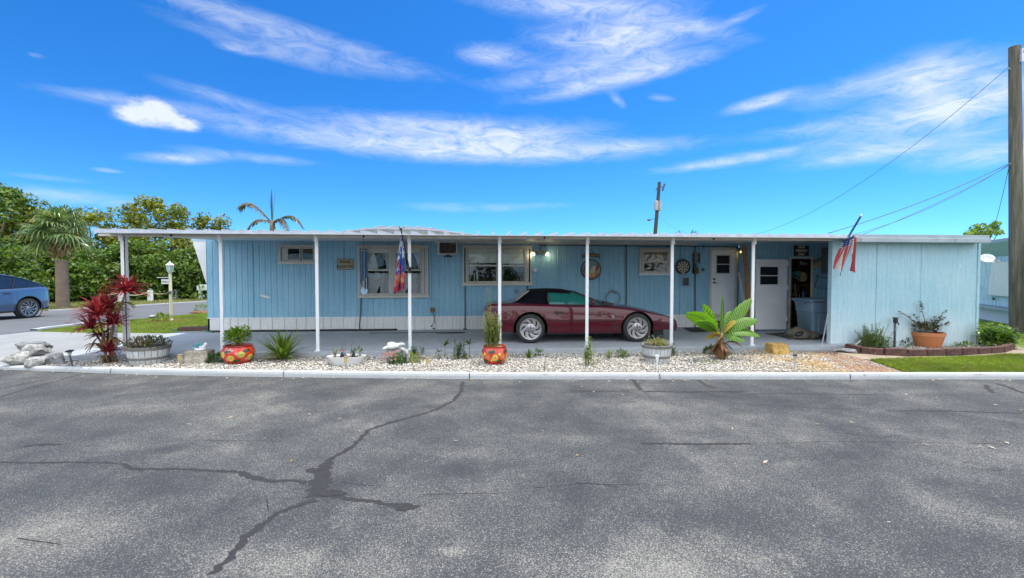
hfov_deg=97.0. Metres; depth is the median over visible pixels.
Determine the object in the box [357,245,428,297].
window
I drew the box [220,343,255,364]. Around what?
flower pot
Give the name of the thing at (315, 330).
drain hose
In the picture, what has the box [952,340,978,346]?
plant
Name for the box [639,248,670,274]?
window
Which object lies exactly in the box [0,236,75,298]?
leafy tree
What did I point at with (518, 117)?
sky
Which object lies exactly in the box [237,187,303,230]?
coconut palm
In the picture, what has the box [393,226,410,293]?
garden flag
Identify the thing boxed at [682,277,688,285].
framed panel
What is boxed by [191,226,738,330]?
mobile home
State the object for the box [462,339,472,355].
plant
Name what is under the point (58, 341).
driveway
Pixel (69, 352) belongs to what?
solar light
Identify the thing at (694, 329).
door mat
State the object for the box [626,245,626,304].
downpipe
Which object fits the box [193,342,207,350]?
figurine
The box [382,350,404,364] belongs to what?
flower plant
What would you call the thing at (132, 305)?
street edging
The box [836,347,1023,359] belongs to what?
dirt margin
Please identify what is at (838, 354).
gravel
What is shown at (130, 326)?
side lawn
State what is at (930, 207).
overhead wire
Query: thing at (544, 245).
conduit
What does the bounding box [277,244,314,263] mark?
window
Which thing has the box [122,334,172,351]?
succulent plant
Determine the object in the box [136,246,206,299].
leafy tree
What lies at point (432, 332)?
extension cord
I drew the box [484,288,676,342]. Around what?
convertible car
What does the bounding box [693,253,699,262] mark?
wall plaque
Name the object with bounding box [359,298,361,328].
downpipe
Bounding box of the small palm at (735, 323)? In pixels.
[686,294,759,359]
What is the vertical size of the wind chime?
1.215 m
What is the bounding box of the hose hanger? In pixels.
[605,287,620,301]
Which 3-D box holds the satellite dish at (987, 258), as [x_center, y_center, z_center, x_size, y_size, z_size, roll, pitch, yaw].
[11.202,-0.740,11.219,1.289,0.250,0.252,0,2,13]
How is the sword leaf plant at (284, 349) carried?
on the gravel bed at (807, 351)
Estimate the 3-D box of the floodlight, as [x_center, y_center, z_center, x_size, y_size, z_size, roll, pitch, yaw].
[0.784,-1.027,12.725,0.494,0.192,0.161,0,2,-5]
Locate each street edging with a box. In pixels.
[30,319,119,330]
[45,301,206,310]
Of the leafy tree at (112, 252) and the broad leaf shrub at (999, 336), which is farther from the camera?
the leafy tree at (112, 252)
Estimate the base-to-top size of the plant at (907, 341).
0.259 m
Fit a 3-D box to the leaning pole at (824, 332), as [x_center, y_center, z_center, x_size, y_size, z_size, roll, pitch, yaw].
[6.812,0.888,9.871,0.546,0.687,0.025,-2,2,-45]
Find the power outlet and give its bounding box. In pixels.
[430,307,434,328]
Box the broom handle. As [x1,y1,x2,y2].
[793,283,797,321]
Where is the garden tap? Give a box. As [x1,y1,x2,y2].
[892,317,898,346]
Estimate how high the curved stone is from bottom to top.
0.269 m
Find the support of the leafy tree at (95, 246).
on the street verge
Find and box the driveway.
[0,331,166,364]
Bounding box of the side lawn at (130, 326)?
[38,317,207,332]
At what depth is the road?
3.78 m
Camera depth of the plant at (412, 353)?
8.37 m
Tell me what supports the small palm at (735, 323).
on the gravel bed at (807, 351)
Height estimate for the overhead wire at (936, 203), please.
1.957 m
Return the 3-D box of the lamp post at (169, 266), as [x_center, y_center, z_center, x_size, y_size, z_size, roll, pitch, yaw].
[-11.632,0.065,15.245,0.560,2.012,0.242,0,2,-5]
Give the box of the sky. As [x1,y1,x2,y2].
[0,0,1023,252]
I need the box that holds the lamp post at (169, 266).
[157,261,173,320]
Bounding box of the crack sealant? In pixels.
[0,375,1023,573]
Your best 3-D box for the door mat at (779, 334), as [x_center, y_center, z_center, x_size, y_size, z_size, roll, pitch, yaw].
[7.000,1.157,11.691,1.573,0.012,0.719,-2,2,-41]
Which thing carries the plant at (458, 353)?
on the gravel bed at (807, 351)
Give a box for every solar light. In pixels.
[65,350,73,365]
[177,354,182,367]
[344,356,347,369]
[655,355,659,371]
[792,354,796,371]
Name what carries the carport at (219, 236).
on the carport slab at (370, 343)
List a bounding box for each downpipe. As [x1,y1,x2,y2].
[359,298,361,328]
[463,286,466,329]
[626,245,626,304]
[695,246,695,326]
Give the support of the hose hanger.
attached to the mobile home at (281, 274)
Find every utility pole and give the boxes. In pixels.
[647,182,665,233]
[1007,44,1023,333]
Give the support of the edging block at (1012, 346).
on the shed flower bed at (932, 348)
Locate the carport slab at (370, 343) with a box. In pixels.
[63,327,881,362]
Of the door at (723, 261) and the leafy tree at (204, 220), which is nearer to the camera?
the door at (723, 261)
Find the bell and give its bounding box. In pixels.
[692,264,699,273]
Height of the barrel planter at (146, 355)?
0.330 m
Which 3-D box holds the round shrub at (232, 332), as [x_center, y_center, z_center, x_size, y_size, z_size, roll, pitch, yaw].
[-5.091,0.857,8.386,0.534,0.408,0.513,-1,2,-30]
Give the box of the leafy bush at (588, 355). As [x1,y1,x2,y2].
[582,336,595,366]
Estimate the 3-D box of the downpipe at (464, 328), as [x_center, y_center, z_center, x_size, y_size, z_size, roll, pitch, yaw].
[-1.311,0.522,12.647,0.100,1.238,0.090,0,2,-5]
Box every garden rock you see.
[0,351,28,364]
[14,341,53,350]
[21,344,47,355]
[24,356,46,367]
[44,352,64,363]
[183,349,214,364]
[385,347,405,363]
[765,342,789,354]
[831,348,857,352]
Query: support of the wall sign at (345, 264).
attached to the mobile home at (281, 274)
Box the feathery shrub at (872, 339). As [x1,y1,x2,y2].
[854,323,897,347]
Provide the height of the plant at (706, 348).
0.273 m
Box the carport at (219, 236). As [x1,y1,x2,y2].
[93,228,858,353]
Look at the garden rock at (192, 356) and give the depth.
8.31 m
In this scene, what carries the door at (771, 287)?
in the storage shed
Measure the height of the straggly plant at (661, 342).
0.421 m
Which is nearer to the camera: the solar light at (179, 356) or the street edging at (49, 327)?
the solar light at (179, 356)
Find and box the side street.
[0,302,206,334]
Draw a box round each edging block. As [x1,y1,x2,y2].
[845,344,862,353]
[861,347,882,354]
[883,348,906,355]
[907,349,926,355]
[926,349,945,355]
[941,348,961,355]
[958,347,977,355]
[977,347,991,353]
[989,346,1003,352]
[999,344,1009,351]
[1006,343,1014,350]
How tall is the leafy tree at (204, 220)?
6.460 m
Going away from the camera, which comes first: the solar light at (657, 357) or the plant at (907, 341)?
the solar light at (657, 357)
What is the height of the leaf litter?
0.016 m
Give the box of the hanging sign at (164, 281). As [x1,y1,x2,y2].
[161,279,168,283]
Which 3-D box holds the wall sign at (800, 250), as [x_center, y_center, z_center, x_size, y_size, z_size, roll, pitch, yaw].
[7.892,-1.044,12.367,0.429,0.285,0.027,0,2,-5]
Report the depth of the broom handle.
12.93 m
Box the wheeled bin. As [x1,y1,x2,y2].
[792,297,826,335]
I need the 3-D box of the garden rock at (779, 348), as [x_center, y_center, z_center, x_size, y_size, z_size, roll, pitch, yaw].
[5.484,1.241,9.366,0.376,0.245,0.286,0,2,-5]
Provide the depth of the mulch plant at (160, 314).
15.16 m
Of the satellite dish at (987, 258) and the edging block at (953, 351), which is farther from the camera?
the satellite dish at (987, 258)
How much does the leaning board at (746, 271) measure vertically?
2.324 m
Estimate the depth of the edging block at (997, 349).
9.43 m
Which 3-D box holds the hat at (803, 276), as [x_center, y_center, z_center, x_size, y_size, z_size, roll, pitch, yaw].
[8.270,-0.363,12.933,0.340,0.295,0.235,0,2,-5]
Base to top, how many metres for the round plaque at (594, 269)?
0.871 m
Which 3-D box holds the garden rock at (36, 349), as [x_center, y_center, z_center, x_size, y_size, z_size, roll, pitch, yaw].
[-9.152,1.161,8.708,0.481,0.203,0.264,0,2,13]
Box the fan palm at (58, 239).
[8,204,103,308]
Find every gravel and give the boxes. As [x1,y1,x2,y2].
[812,352,899,371]
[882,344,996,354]
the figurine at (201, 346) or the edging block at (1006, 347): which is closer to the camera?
the figurine at (201, 346)
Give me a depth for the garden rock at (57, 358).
8.20 m
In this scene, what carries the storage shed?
on the carport slab at (370, 343)
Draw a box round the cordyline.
[62,274,153,362]
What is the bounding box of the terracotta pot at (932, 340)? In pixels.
[912,331,946,347]
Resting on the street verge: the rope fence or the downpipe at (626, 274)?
the rope fence
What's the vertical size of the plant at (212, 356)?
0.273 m
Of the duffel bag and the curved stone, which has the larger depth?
the duffel bag
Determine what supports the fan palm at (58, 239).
on the street verge
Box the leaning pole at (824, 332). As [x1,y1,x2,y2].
[821,314,827,346]
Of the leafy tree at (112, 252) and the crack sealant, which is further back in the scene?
the leafy tree at (112, 252)
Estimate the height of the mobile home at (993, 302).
3.550 m
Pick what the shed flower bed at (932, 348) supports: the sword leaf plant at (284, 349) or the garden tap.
the garden tap
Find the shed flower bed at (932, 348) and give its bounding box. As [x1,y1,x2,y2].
[860,346,988,354]
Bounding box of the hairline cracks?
[17,389,1003,543]
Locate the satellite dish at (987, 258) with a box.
[981,254,999,262]
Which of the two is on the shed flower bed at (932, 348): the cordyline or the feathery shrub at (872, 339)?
the feathery shrub at (872, 339)
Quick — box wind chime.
[359,238,367,293]
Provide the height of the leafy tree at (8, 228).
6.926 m
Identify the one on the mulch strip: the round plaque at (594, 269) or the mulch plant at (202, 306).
the mulch plant at (202, 306)
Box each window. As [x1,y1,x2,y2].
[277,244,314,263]
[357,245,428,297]
[462,245,532,285]
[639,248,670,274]
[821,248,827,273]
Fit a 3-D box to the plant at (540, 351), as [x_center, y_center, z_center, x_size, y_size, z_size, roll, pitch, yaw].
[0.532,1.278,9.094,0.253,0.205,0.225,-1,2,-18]
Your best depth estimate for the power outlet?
12.57 m
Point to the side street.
(11, 323)
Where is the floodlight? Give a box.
[531,249,548,255]
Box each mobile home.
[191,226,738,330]
[979,238,1007,323]
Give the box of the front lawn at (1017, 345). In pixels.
[870,319,1023,371]
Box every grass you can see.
[871,352,1023,371]
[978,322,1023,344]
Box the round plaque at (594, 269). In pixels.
[581,253,600,279]
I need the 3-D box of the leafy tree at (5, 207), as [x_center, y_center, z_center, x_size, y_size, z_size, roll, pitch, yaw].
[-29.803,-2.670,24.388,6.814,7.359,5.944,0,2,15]
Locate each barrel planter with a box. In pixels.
[124,343,171,365]
[641,342,672,363]
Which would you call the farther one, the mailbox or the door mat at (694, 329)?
the mailbox
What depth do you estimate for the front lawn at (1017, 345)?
12.86 m
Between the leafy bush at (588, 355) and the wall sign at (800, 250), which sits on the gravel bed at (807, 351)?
the leafy bush at (588, 355)
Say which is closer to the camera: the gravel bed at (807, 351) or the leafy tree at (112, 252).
the gravel bed at (807, 351)
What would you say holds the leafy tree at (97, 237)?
on the street verge
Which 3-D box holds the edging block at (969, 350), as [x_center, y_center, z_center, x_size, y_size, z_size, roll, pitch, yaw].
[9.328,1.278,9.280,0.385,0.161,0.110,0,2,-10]
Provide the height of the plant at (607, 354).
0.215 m
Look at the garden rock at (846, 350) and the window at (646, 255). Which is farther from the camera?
the window at (646, 255)
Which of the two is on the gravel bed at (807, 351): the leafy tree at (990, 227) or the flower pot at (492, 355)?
the flower pot at (492, 355)
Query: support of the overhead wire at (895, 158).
attached to the utility pole at (1015, 219)
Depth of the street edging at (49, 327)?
13.15 m
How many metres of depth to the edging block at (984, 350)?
9.32 m
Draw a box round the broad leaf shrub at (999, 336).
[973,321,1022,347]
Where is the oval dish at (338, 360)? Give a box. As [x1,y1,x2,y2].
[327,354,365,365]
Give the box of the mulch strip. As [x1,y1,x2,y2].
[190,311,206,312]
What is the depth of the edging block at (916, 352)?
9.09 m
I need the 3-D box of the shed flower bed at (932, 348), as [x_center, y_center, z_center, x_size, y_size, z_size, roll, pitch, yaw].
[9.331,1.312,9.752,4.450,0.001,1.133,0,2,-5]
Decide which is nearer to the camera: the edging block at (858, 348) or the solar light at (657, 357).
the solar light at (657, 357)
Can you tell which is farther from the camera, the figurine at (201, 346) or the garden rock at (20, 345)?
the garden rock at (20, 345)
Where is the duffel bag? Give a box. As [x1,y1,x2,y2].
[783,326,820,339]
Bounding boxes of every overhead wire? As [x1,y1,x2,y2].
[659,70,1004,233]
[828,163,1008,233]
[856,165,1007,233]
[864,165,1008,233]
[992,164,1009,233]
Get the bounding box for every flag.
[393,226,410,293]
[833,214,862,275]
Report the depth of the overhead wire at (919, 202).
11.93 m
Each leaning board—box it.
[738,272,748,329]
[742,246,754,330]
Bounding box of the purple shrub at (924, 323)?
[898,300,948,332]
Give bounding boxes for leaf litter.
[3,370,1020,467]
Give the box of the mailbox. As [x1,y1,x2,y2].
[197,284,206,299]
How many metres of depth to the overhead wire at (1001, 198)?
13.39 m
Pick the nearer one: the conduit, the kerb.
the kerb
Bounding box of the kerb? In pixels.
[0,365,1023,378]
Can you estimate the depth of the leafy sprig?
8.25 m
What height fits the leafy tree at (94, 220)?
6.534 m
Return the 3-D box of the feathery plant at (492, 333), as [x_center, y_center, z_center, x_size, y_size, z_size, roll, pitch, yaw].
[-0.373,0.516,8.285,0.429,1.115,0.380,0,2,-5]
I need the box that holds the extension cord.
[390,332,464,333]
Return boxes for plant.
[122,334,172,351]
[152,312,174,320]
[191,303,206,310]
[205,351,222,363]
[255,329,312,363]
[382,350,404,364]
[404,352,419,362]
[453,339,465,358]
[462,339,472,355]
[481,288,501,346]
[521,349,536,357]
[533,348,542,355]
[604,350,611,358]
[615,348,629,357]
[642,335,673,347]
[702,344,715,354]
[900,337,913,345]
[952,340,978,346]
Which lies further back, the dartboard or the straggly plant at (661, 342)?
the dartboard
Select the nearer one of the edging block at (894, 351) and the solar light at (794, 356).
the solar light at (794, 356)
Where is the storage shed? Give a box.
[737,234,990,346]
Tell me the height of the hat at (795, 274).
0.249 m
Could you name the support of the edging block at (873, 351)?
on the shed flower bed at (932, 348)
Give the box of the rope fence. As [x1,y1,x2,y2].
[92,289,194,301]
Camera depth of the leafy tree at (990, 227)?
18.32 m
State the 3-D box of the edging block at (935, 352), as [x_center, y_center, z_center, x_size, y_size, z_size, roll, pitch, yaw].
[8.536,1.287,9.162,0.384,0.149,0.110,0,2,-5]
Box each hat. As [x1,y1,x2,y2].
[792,271,800,278]
[797,271,806,280]
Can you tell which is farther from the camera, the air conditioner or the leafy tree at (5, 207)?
the leafy tree at (5, 207)
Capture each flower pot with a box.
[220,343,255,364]
[482,344,507,364]
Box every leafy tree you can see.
[0,181,49,266]
[0,187,72,275]
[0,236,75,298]
[3,210,102,274]
[7,249,111,301]
[42,242,166,301]
[45,204,119,265]
[90,206,156,286]
[100,194,191,285]
[105,239,200,299]
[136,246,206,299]
[164,209,234,263]
[963,220,1005,239]
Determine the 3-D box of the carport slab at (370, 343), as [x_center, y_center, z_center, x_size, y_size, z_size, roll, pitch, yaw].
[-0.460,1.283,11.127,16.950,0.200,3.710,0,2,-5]
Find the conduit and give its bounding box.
[539,244,718,249]
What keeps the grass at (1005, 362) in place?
on the front lawn at (1017, 345)
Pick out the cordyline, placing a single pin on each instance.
(102, 305)
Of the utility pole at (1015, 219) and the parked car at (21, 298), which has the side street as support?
the parked car at (21, 298)
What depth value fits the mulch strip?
18.44 m
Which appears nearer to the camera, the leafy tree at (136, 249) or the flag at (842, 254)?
the flag at (842, 254)
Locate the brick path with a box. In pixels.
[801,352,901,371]
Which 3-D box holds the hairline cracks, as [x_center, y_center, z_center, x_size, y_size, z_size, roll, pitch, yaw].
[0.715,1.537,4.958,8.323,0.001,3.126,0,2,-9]
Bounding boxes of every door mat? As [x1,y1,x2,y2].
[684,327,706,331]
[765,332,784,337]
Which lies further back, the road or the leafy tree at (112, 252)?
the leafy tree at (112, 252)
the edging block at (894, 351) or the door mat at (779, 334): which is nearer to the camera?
the edging block at (894, 351)
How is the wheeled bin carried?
on the carport slab at (370, 343)
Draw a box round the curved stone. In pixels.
[400,347,409,361]
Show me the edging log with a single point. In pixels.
(192, 328)
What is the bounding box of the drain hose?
[209,329,396,331]
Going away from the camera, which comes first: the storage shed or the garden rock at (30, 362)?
the garden rock at (30, 362)
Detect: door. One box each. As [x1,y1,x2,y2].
[711,250,734,313]
[754,259,788,329]
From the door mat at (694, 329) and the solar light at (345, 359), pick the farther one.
the door mat at (694, 329)
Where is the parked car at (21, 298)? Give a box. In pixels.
[0,274,49,318]
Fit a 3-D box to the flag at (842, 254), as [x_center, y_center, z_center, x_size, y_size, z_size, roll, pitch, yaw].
[6.941,-0.902,9.496,0.505,1.260,0.528,0,2,-5]
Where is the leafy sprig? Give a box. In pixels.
[353,346,362,356]
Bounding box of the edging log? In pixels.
[177,326,207,330]
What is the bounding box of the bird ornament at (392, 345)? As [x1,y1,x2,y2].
[382,341,404,349]
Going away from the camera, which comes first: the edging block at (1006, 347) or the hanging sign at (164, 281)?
the edging block at (1006, 347)
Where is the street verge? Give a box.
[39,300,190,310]
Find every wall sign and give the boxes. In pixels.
[337,259,353,269]
[794,245,808,255]
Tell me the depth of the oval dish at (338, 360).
8.10 m
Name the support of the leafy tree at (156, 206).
on the street verge
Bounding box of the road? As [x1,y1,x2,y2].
[0,370,1023,577]
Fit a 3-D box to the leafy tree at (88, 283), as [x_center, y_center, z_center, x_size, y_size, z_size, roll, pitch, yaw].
[-26.036,-0.676,26.065,6.089,3.617,4.031,0,2,-5]
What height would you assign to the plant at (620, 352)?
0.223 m
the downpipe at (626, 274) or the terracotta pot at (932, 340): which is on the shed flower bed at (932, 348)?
the terracotta pot at (932, 340)
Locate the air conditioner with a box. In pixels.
[435,241,460,254]
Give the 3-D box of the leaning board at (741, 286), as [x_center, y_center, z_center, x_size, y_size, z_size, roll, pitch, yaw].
[6.414,0.332,12.541,0.076,1.605,0.486,0,2,-7]
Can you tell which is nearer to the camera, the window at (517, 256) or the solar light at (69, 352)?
the solar light at (69, 352)
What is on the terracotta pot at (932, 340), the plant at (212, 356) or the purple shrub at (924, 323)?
the purple shrub at (924, 323)
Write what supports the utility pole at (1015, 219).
on the front lawn at (1017, 345)
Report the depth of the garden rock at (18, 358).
8.18 m
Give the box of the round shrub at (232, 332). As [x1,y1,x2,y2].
[220,324,252,345]
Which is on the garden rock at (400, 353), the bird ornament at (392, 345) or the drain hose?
the bird ornament at (392, 345)
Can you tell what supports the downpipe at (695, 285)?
attached to the mobile home at (281, 274)
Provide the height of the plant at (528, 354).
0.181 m
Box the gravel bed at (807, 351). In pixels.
[42,350,902,372]
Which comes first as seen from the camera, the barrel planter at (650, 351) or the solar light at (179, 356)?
the solar light at (179, 356)
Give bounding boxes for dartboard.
[675,259,689,273]

